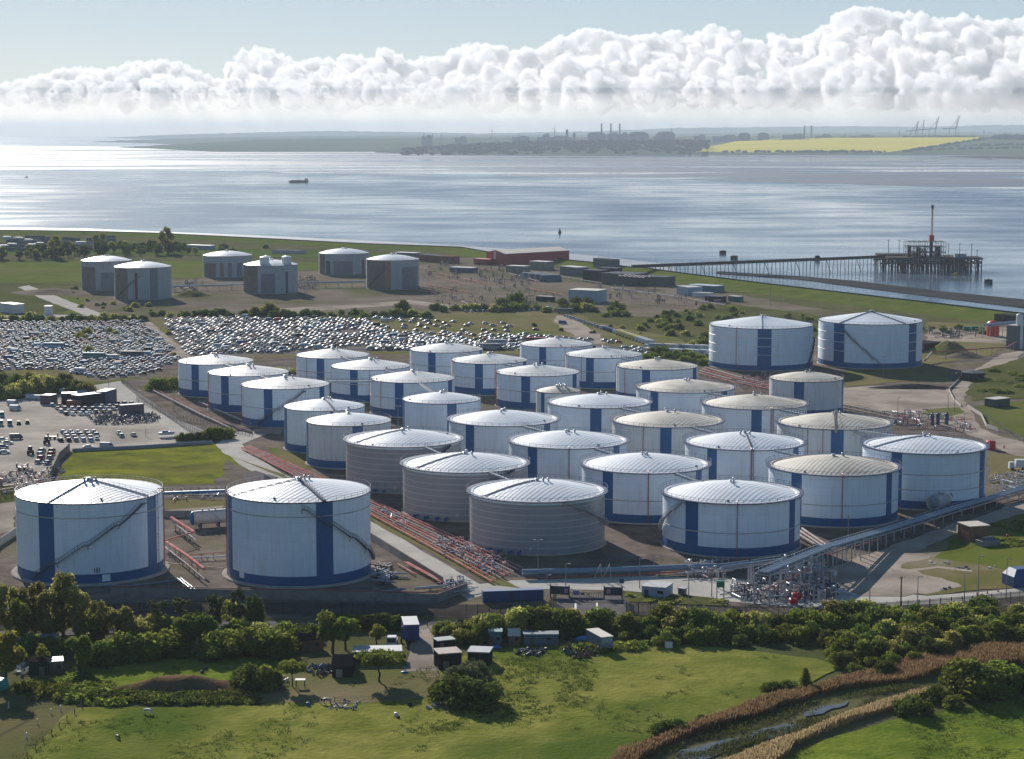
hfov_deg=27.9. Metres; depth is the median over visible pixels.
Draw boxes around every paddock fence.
[0,695,79,703]
[23,702,81,756]
[102,693,256,697]
[334,696,387,701]
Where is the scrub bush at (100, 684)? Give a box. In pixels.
[82,681,107,689]
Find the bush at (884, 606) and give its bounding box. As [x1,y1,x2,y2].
[879,604,890,609]
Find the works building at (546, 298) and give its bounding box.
[536,295,555,301]
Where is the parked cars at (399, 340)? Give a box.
[0,312,667,357]
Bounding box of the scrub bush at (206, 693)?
[196,689,228,697]
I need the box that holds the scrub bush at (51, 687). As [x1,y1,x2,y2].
[36,680,72,698]
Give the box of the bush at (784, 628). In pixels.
[774,622,796,640]
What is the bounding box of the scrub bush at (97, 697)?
[86,689,107,700]
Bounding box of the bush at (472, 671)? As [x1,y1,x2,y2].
[441,662,490,682]
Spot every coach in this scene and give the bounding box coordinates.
[43,342,64,347]
[82,352,104,358]
[121,351,143,356]
[480,343,500,349]
[486,339,506,343]
[526,337,545,340]
[556,308,573,312]
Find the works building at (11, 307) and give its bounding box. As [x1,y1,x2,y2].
[0,302,23,313]
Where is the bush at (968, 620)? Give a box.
[955,616,982,630]
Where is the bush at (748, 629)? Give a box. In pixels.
[740,624,756,638]
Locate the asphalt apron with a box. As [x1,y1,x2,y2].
[550,594,625,617]
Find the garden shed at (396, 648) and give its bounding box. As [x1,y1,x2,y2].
[353,645,401,662]
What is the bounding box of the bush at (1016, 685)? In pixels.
[1006,670,1023,693]
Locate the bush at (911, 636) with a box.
[890,625,931,645]
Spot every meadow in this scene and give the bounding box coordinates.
[21,644,839,758]
[63,654,300,685]
[780,699,1023,758]
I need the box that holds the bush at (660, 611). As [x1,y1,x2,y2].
[649,601,675,628]
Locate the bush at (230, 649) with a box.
[219,626,268,657]
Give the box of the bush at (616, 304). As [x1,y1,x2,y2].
[606,300,626,310]
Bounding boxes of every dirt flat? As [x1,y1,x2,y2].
[821,503,1023,595]
[826,549,960,593]
[843,350,1023,456]
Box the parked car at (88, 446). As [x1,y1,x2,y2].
[82,444,94,447]
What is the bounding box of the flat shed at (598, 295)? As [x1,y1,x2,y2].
[568,288,606,302]
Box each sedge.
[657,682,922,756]
[670,696,877,758]
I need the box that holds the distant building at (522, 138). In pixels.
[512,136,528,141]
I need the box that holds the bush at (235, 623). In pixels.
[215,617,248,632]
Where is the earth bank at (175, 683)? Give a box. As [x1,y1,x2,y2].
[103,675,233,697]
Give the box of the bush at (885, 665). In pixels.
[873,659,898,674]
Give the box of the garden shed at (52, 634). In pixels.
[40,633,58,638]
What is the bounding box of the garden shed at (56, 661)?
[49,656,63,673]
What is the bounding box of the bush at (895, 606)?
[890,604,915,613]
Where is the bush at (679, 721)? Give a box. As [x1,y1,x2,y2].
[669,718,687,729]
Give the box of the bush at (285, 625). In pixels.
[270,620,292,633]
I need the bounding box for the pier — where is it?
[631,253,982,275]
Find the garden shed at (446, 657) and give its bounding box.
[433,647,462,669]
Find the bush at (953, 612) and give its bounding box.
[937,604,963,620]
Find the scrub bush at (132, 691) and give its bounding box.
[121,689,153,695]
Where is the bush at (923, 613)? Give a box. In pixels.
[917,606,938,622]
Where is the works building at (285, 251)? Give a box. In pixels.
[271,249,305,253]
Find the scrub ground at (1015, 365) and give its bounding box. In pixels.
[965,358,1023,399]
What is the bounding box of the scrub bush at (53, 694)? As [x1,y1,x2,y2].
[46,685,74,701]
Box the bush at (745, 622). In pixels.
[740,616,751,625]
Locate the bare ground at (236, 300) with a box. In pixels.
[67,258,852,318]
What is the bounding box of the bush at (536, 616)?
[515,605,547,630]
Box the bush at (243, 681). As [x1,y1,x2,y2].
[226,661,271,692]
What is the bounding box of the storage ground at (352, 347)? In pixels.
[160,316,636,356]
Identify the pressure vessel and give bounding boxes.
[930,412,933,424]
[936,412,939,424]
[945,412,948,424]
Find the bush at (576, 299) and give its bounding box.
[569,296,581,303]
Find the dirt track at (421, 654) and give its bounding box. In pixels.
[406,625,442,670]
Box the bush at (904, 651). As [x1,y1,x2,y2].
[899,645,915,657]
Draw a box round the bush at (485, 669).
[458,660,493,679]
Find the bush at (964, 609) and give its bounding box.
[937,601,973,618]
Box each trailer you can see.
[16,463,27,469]
[586,628,613,648]
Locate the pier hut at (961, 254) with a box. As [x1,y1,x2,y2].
[953,253,965,256]
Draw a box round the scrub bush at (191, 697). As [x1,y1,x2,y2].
[182,693,202,703]
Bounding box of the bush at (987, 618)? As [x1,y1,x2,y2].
[979,614,999,627]
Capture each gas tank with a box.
[81,254,131,290]
[114,260,171,299]
[202,249,251,277]
[243,255,298,293]
[318,247,368,274]
[366,253,418,289]
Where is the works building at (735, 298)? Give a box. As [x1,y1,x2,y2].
[728,295,742,301]
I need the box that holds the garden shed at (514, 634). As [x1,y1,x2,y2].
[508,628,520,644]
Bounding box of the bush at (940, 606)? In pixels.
[937,601,952,609]
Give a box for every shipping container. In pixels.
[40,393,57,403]
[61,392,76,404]
[66,400,80,406]
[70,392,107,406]
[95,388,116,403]
[118,403,143,414]
[482,587,543,602]
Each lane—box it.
[0,620,465,636]
[4,315,88,317]
[18,285,99,315]
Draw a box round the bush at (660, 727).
[646,719,675,733]
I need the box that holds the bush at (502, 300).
[495,297,510,305]
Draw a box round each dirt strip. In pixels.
[0,502,15,533]
[165,506,222,517]
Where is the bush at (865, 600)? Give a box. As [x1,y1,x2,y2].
[858,598,875,611]
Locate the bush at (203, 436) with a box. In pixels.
[197,432,209,440]
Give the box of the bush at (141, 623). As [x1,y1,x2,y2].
[133,615,159,634]
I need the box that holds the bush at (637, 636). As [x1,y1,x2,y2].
[631,632,642,640]
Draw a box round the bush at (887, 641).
[874,635,898,646]
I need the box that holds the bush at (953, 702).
[942,694,967,709]
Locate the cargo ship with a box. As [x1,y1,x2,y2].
[289,178,308,182]
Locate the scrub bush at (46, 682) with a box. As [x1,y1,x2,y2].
[39,678,54,685]
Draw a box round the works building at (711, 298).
[705,295,726,302]
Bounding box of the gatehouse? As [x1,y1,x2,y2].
[641,580,673,597]
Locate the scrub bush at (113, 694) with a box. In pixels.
[109,689,134,698]
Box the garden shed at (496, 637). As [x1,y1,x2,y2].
[488,628,502,644]
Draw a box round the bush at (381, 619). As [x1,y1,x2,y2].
[375,613,386,624]
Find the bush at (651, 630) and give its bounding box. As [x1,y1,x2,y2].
[640,625,660,638]
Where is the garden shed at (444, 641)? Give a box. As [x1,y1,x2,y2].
[432,636,455,647]
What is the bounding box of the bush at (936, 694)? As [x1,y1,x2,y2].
[918,683,954,704]
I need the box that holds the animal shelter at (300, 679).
[295,678,305,686]
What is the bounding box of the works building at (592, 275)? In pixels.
[583,269,608,281]
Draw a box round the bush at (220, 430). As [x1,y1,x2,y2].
[211,426,230,438]
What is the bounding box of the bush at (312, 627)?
[292,622,318,631]
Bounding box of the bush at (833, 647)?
[822,642,845,655]
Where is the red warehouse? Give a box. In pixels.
[486,247,568,265]
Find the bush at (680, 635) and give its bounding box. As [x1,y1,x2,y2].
[671,626,690,642]
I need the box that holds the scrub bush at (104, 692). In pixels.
[89,686,118,699]
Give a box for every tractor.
[27,446,33,454]
[43,436,49,444]
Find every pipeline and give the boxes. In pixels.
[102,579,177,585]
[153,390,236,431]
[158,390,241,429]
[163,531,193,540]
[165,541,204,572]
[165,546,204,579]
[168,563,220,567]
[170,516,195,538]
[171,520,195,543]
[189,551,224,558]
[192,555,224,560]
[198,401,250,424]
[241,447,492,582]
[242,447,496,579]
[244,446,505,575]
[244,447,500,577]
[246,446,509,573]
[247,445,518,569]
[247,446,513,571]
[249,445,522,567]
[370,575,407,577]
[372,572,407,573]
[382,587,405,592]
[397,563,414,574]
[404,561,442,582]
[407,561,443,582]
[414,585,445,589]
[426,284,469,292]
[439,273,483,282]
[522,558,806,576]
[526,571,682,578]
[529,288,564,294]
[561,276,601,283]
[611,287,680,297]
[682,297,725,305]
[698,372,768,388]
[699,370,768,387]
[702,368,768,385]
[704,367,768,383]
[800,530,822,545]
[800,534,817,546]
[801,527,825,543]
[843,404,896,415]
[843,407,897,419]
[843,410,898,422]
[932,341,1017,358]
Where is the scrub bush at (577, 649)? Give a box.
[559,642,592,653]
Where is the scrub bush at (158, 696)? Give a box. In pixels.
[147,691,168,703]
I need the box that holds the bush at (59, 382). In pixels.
[53,377,67,391]
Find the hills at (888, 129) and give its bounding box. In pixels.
[112,125,1023,138]
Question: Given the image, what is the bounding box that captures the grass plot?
[58,444,250,484]
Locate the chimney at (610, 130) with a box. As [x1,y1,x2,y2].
[610,123,611,138]
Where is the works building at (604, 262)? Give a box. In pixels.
[593,258,619,266]
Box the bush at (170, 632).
[155,628,186,657]
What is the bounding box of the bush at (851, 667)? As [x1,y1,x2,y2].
[843,662,863,672]
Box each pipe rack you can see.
[171,283,243,290]
[298,280,365,287]
[718,556,781,588]
[753,484,1023,605]
[982,320,1023,337]
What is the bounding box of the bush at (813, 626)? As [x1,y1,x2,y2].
[800,620,822,637]
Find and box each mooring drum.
[730,255,737,259]
[984,278,992,283]
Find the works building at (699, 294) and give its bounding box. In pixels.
[692,292,713,296]
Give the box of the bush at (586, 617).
[582,610,597,625]
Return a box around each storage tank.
[11,475,169,586]
[177,353,253,397]
[207,363,288,412]
[222,474,376,588]
[240,375,329,428]
[283,396,364,453]
[296,346,369,389]
[305,410,390,469]
[330,357,410,402]
[343,426,463,493]
[369,369,454,417]
[400,449,529,521]
[402,389,480,431]
[409,341,482,374]
[446,407,560,454]
[451,351,527,395]
[466,474,608,555]
[494,362,579,410]
[507,427,629,480]
[520,335,592,367]
[536,383,580,412]
[546,391,652,432]
[565,345,642,388]
[579,449,711,524]
[610,408,724,454]
[615,356,697,395]
[634,378,736,412]
[658,475,803,558]
[682,429,806,481]
[700,392,809,433]
[708,314,815,371]
[766,451,901,527]
[769,369,843,413]
[775,410,893,455]
[817,310,922,368]
[860,432,989,510]
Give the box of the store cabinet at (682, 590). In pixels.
[677,586,687,594]
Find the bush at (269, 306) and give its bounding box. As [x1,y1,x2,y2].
[262,301,279,314]
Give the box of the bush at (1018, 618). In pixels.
[1004,613,1023,627]
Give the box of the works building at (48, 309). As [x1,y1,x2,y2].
[44,305,52,314]
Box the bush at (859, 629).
[851,622,884,638]
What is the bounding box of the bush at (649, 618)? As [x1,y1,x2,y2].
[639,615,661,629]
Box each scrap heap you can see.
[0,465,65,481]
[14,660,28,675]
[87,410,160,424]
[306,663,331,674]
[327,699,359,710]
[425,701,465,708]
[514,646,549,656]
[563,641,601,658]
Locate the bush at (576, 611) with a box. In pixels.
[564,606,584,623]
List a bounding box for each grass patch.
[55,295,84,314]
[925,322,986,329]
[934,530,1023,569]
[974,400,1023,435]
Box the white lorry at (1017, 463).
[1008,459,1023,469]
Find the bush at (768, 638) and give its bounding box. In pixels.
[760,627,778,641]
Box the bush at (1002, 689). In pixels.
[981,663,1019,698]
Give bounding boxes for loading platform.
[903,240,945,256]
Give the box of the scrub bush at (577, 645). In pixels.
[570,641,588,652]
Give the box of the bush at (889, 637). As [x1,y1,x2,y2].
[874,618,893,639]
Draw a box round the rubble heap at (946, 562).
[929,560,948,563]
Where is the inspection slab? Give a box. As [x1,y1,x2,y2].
[242,471,278,481]
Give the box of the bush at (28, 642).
[14,632,48,658]
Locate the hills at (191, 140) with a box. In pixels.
[94,132,1023,143]
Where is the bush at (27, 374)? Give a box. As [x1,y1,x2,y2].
[21,370,35,381]
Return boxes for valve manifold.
[0,464,48,498]
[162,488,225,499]
[173,277,204,292]
[298,273,317,292]
[367,562,398,583]
[375,507,412,526]
[424,260,476,279]
[429,535,508,577]
[431,284,553,305]
[437,575,478,593]
[478,264,541,286]
[598,284,722,304]
[677,558,733,578]
[720,576,838,602]
[731,371,768,388]
[773,553,834,587]
[882,408,975,431]
[926,325,984,338]
[988,470,1023,490]
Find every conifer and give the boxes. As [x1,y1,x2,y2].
[242,595,251,618]
[248,593,257,621]
[253,597,267,621]
[799,667,814,687]
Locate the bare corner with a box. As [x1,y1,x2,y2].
[213,460,248,486]
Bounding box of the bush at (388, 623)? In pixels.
[383,615,401,630]
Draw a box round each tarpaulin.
[492,645,501,649]
[575,636,585,641]
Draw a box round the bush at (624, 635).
[616,631,633,640]
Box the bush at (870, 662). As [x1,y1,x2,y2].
[863,656,882,666]
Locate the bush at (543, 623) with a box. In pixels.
[535,619,558,630]
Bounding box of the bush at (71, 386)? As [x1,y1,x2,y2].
[64,379,84,392]
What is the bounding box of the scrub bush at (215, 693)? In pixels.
[206,691,220,700]
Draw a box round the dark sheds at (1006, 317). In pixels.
[994,313,1023,321]
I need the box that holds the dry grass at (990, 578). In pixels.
[901,513,1023,594]
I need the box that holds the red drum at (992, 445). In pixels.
[986,440,995,449]
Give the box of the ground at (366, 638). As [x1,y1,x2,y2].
[0,234,1023,758]
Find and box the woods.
[399,134,1023,154]
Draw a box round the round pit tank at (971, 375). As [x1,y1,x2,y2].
[961,370,984,380]
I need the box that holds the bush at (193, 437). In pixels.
[187,433,199,440]
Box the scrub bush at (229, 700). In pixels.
[218,696,237,704]
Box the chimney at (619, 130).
[619,123,620,138]
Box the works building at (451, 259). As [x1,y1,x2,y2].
[437,255,459,262]
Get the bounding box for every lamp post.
[639,558,644,587]
[844,514,852,552]
[869,564,875,599]
[978,556,983,594]
[1006,558,1011,600]
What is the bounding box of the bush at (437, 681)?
[427,679,440,691]
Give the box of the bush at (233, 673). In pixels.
[229,666,241,679]
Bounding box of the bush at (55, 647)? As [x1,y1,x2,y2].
[29,635,69,657]
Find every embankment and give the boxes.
[0,230,629,269]
[622,268,1023,324]
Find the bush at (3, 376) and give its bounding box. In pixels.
[0,372,10,383]
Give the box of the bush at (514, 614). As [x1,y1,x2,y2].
[504,605,531,632]
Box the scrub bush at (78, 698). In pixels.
[66,687,101,702]
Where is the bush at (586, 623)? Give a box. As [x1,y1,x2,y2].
[572,619,593,635]
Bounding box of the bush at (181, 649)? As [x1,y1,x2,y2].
[160,636,195,658]
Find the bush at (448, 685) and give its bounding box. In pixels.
[426,672,480,710]
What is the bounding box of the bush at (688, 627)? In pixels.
[676,623,698,633]
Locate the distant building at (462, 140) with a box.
[455,136,466,144]
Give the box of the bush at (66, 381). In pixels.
[62,378,71,387]
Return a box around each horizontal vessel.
[190,507,225,527]
[926,491,953,511]
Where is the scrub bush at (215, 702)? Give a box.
[209,697,222,705]
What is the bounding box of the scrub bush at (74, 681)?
[66,674,93,684]
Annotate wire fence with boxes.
[631,300,978,332]
[971,403,1023,441]
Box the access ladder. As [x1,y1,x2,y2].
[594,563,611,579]
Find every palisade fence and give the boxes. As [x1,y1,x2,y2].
[7,594,555,617]
[50,443,69,478]
[121,379,201,432]
[136,396,249,435]
[623,590,1023,615]
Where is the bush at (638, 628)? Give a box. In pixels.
[632,618,651,632]
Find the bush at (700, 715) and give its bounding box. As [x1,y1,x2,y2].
[694,713,704,719]
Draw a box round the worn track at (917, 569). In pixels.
[907,566,971,571]
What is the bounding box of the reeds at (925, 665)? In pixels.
[609,641,1023,758]
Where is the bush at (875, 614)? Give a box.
[855,606,889,627]
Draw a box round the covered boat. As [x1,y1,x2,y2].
[158,430,176,436]
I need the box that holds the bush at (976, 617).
[972,614,986,622]
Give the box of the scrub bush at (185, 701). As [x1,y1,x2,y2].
[176,690,202,705]
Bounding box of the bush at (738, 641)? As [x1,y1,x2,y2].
[731,633,751,647]
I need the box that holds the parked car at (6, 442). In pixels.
[1,440,13,443]
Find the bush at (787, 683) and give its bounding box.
[779,679,798,689]
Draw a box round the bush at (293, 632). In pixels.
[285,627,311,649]
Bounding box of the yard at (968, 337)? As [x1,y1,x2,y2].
[924,327,1006,343]
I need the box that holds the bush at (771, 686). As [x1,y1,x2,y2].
[758,681,781,691]
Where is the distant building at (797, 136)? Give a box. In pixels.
[781,134,803,138]
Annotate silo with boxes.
[987,320,998,335]
[1016,314,1022,348]
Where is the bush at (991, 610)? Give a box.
[981,604,1000,616]
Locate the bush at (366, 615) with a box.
[350,614,368,624]
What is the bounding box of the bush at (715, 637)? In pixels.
[700,624,731,645]
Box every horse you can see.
[143,708,153,714]
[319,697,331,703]
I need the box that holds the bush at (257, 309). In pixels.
[248,306,261,312]
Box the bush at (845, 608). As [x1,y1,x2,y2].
[835,601,854,614]
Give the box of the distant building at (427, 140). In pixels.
[422,135,431,145]
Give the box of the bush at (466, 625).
[451,621,473,631]
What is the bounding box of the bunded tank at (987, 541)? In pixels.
[975,536,999,546]
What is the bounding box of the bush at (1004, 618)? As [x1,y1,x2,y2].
[999,614,1015,626]
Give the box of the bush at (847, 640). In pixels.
[824,631,859,653]
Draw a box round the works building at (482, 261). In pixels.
[473,258,493,264]
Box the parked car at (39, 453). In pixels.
[36,451,44,455]
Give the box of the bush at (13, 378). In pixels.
[3,373,27,384]
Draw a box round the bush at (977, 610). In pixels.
[969,606,983,616]
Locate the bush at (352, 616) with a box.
[347,614,364,630]
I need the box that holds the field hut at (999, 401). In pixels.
[984,396,1009,406]
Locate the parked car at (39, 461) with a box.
[34,459,42,463]
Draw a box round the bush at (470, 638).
[456,629,484,645]
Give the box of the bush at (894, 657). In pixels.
[886,654,905,663]
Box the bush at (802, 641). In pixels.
[794,637,809,646]
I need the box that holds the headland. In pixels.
[124,135,991,151]
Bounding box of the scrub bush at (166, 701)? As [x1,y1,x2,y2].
[149,693,177,705]
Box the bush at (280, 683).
[271,670,284,686]
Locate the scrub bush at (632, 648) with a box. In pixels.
[621,640,640,651]
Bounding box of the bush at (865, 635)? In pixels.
[857,632,884,640]
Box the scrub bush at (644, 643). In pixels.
[615,639,651,649]
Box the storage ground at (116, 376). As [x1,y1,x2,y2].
[0,321,180,380]
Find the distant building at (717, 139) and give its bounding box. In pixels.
[712,135,737,142]
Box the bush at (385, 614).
[380,612,393,628]
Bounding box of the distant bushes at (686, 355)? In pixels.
[0,241,1023,603]
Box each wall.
[0,229,630,267]
[0,527,15,545]
[72,441,212,451]
[111,581,466,602]
[164,510,197,516]
[175,402,252,433]
[254,429,283,434]
[264,474,442,584]
[646,268,1023,313]
[949,379,960,405]
[967,405,998,430]
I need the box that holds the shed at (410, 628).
[401,616,419,642]
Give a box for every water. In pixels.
[0,137,1023,312]
[675,737,746,758]
[746,722,804,739]
[804,701,847,715]
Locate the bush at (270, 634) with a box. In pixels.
[243,627,283,656]
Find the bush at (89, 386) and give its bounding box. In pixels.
[75,381,99,391]
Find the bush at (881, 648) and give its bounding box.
[869,639,894,657]
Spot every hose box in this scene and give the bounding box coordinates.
[789,598,797,603]
[791,592,800,599]
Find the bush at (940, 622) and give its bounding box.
[926,614,955,629]
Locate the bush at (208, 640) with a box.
[197,628,241,653]
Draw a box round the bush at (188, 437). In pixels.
[180,433,193,440]
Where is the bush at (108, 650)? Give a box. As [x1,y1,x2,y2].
[86,639,137,668]
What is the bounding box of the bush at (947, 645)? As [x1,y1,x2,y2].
[934,638,955,652]
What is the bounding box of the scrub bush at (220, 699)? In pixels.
[201,694,234,704]
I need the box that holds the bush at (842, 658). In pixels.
[826,650,860,666]
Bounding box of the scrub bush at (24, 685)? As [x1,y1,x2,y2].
[8,679,42,693]
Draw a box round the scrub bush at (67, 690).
[57,680,78,696]
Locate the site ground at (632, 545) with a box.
[0,323,1023,628]
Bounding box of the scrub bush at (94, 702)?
[91,697,109,705]
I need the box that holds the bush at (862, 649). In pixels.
[851,637,874,662]
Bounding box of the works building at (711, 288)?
[687,284,724,291]
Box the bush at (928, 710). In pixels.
[919,701,935,715]
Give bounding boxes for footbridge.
[163,485,225,494]
[327,378,373,382]
[418,381,432,391]
[424,443,440,452]
[459,351,474,355]
[489,469,510,478]
[523,423,543,431]
[571,345,587,349]
[595,445,614,453]
[621,356,636,361]
[621,405,643,412]
[675,470,698,480]
[692,424,716,432]
[708,390,729,395]
[774,447,799,455]
[780,406,805,413]
[856,427,896,435]
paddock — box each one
[0,704,80,758]
[253,663,441,703]
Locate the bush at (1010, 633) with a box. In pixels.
[1000,625,1023,643]
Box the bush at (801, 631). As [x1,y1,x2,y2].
[780,625,811,641]
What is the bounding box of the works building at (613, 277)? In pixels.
[601,271,648,285]
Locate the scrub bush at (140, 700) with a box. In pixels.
[125,693,156,704]
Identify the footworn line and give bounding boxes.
[0,716,35,736]
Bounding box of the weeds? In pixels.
[13,648,1023,758]
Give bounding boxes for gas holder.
[587,132,605,140]
[628,132,648,140]
[656,131,674,139]
[738,132,749,140]
[757,132,768,139]
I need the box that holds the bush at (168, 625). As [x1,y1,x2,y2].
[146,617,183,636]
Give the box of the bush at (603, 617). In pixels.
[588,606,617,632]
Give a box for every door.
[39,667,44,675]
[50,665,54,673]
[305,643,309,651]
[336,669,341,676]
[401,627,413,638]
[443,661,448,669]
[490,637,493,644]
[509,591,514,601]
[509,637,512,644]
[530,637,534,644]
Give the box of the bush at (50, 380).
[42,374,56,393]
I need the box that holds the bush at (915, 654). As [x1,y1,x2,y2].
[906,651,922,660]
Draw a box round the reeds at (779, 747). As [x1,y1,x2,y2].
[726,686,929,758]
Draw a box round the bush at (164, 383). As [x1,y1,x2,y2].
[158,377,175,390]
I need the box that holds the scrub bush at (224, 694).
[218,690,230,697]
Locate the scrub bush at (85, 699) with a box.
[63,696,90,705]
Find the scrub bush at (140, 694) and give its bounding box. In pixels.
[130,690,153,700]
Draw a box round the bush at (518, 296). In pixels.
[507,291,527,303]
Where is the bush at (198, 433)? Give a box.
[194,431,202,439]
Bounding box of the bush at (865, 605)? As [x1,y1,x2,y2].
[853,602,885,612]
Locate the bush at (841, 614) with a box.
[830,609,848,630]
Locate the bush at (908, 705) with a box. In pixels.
[892,693,925,717]
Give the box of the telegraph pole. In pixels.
[900,576,901,605]
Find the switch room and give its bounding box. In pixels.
[1006,324,1023,349]
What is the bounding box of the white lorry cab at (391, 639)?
[386,635,397,644]
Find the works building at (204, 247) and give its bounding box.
[186,244,214,249]
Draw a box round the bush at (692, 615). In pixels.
[672,606,713,628]
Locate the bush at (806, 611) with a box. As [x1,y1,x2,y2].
[798,606,819,622]
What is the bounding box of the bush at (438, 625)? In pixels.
[429,620,451,636]
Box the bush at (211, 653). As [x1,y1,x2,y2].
[197,644,224,662]
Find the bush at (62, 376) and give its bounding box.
[58,372,73,380]
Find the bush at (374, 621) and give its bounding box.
[367,613,379,628]
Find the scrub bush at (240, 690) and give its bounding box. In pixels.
[221,688,254,697]
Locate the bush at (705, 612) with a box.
[684,605,722,624]
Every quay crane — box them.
[906,121,918,135]
[923,117,938,133]
[943,115,959,134]
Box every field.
[0,261,202,282]
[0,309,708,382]
[7,247,460,257]
[297,262,318,269]
[683,136,1023,154]
[696,137,981,151]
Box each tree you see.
[0,247,7,259]
[0,582,19,632]
[0,588,7,625]
[0,630,28,677]
[8,597,33,641]
[14,580,48,633]
[15,250,23,259]
[32,250,40,259]
[35,589,66,633]
[35,643,50,656]
[38,244,47,256]
[47,235,62,258]
[47,249,54,258]
[49,570,76,636]
[55,248,64,259]
[61,241,69,251]
[63,634,94,668]
[65,248,71,256]
[65,585,90,637]
[69,243,77,254]
[78,247,88,257]
[78,613,104,647]
[79,244,90,257]
[86,600,113,642]
[92,231,107,255]
[98,246,108,255]
[103,605,139,634]
[108,241,116,252]
[120,244,130,256]
[146,240,155,248]
[147,599,169,620]
[153,244,163,255]
[157,226,174,253]
[167,246,174,254]
[171,598,190,616]
[172,614,202,641]
[175,245,180,253]
[192,247,198,254]
[193,614,219,646]
[205,593,225,624]
[219,599,237,623]
[227,587,248,619]
[277,658,307,686]
[316,609,345,653]
[336,616,360,649]
[353,648,403,681]
[368,623,385,644]
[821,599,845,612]
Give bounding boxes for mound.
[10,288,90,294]
[172,289,211,297]
[309,315,380,317]
[869,384,957,389]
[922,340,973,355]
[940,351,991,358]
[971,376,1021,385]
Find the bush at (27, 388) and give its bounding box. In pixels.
[15,379,37,396]
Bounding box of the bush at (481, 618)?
[469,615,506,635]
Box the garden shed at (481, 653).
[467,646,493,665]
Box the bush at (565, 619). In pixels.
[546,608,587,639]
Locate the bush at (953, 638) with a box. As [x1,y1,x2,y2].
[942,629,964,649]
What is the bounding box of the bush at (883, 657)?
[879,651,901,659]
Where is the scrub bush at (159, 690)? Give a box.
[144,688,173,692]
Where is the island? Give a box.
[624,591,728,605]
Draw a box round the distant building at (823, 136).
[814,134,831,137]
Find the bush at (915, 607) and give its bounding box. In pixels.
[905,603,920,614]
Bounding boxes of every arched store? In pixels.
[520,272,541,279]
[526,273,547,279]
[532,273,552,280]
[538,274,561,281]
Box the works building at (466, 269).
[450,266,477,272]
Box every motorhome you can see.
[74,367,87,373]
[107,354,119,359]
[143,351,152,355]
[644,339,654,343]
[663,343,672,347]
[678,344,688,348]
[694,344,703,348]
[699,349,708,354]
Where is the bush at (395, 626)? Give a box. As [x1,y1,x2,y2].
[388,614,401,630]
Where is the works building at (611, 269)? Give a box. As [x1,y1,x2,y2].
[597,267,621,271]
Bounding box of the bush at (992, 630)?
[981,617,1007,642]
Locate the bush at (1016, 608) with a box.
[1006,602,1023,614]
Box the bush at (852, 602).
[841,598,873,615]
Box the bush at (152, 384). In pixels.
[142,377,166,390]
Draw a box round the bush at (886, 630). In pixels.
[871,618,897,636]
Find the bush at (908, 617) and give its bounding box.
[899,612,922,626]
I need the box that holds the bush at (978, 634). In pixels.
[967,624,983,641]
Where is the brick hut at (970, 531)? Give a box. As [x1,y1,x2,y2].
[957,521,989,541]
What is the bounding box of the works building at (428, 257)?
[417,254,442,262]
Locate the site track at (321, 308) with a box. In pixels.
[264,300,473,315]
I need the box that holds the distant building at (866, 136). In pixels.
[848,134,873,137]
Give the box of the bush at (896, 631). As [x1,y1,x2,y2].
[890,621,920,642]
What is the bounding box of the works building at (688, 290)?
[677,285,701,295]
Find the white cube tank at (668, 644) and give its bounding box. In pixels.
[665,641,672,647]
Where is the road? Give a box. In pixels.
[94,381,1023,606]
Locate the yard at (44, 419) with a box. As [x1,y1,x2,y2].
[0,393,206,485]
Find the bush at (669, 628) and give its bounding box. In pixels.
[657,626,673,635]
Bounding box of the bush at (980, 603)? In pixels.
[964,594,1000,612]
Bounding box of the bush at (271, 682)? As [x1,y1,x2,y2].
[252,664,284,692]
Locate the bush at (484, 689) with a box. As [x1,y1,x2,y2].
[441,675,506,713]
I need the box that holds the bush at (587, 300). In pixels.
[579,297,594,304]
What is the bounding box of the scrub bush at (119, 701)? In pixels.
[96,695,132,706]
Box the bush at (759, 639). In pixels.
[747,624,781,644]
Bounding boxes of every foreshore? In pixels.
[0,227,673,270]
[717,271,1023,307]
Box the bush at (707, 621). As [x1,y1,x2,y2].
[700,611,717,628]
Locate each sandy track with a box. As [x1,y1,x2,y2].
[144,321,195,358]
[553,315,606,343]
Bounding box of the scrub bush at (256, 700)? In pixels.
[236,694,262,704]
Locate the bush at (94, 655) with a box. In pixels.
[72,646,102,663]
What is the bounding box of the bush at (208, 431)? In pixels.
[200,427,213,439]
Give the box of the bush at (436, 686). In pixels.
[428,681,441,697]
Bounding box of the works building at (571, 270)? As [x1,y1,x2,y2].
[560,265,588,275]
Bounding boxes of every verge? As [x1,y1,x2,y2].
[0,292,69,315]
[0,486,15,527]
[164,499,225,509]
[232,456,518,587]
[268,447,315,468]
[843,365,952,386]
[922,407,964,417]
[987,452,1023,484]
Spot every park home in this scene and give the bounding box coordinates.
[6,239,15,241]
[71,238,80,240]
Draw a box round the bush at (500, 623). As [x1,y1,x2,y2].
[479,613,511,637]
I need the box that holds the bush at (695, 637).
[683,627,711,646]
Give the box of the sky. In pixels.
[0,0,1023,136]
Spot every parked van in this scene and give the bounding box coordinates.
[3,355,12,358]
[6,400,18,404]
[7,419,11,425]
[9,405,21,409]
[9,433,22,438]
[23,363,32,366]
[25,394,34,398]
[47,358,57,362]
[79,360,89,363]
[99,442,113,446]
[113,362,122,365]
[152,353,161,356]
[558,320,566,323]
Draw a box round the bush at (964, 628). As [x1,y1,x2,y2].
[954,625,973,645]
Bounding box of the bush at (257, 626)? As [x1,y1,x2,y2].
[246,622,279,633]
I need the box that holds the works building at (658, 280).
[638,275,674,285]
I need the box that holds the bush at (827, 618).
[803,610,853,630]
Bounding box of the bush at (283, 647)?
[268,630,301,660]
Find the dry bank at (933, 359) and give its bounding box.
[922,341,1005,365]
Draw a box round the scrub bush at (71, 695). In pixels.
[62,685,110,701]
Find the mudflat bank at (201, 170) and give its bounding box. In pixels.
[0,169,426,175]

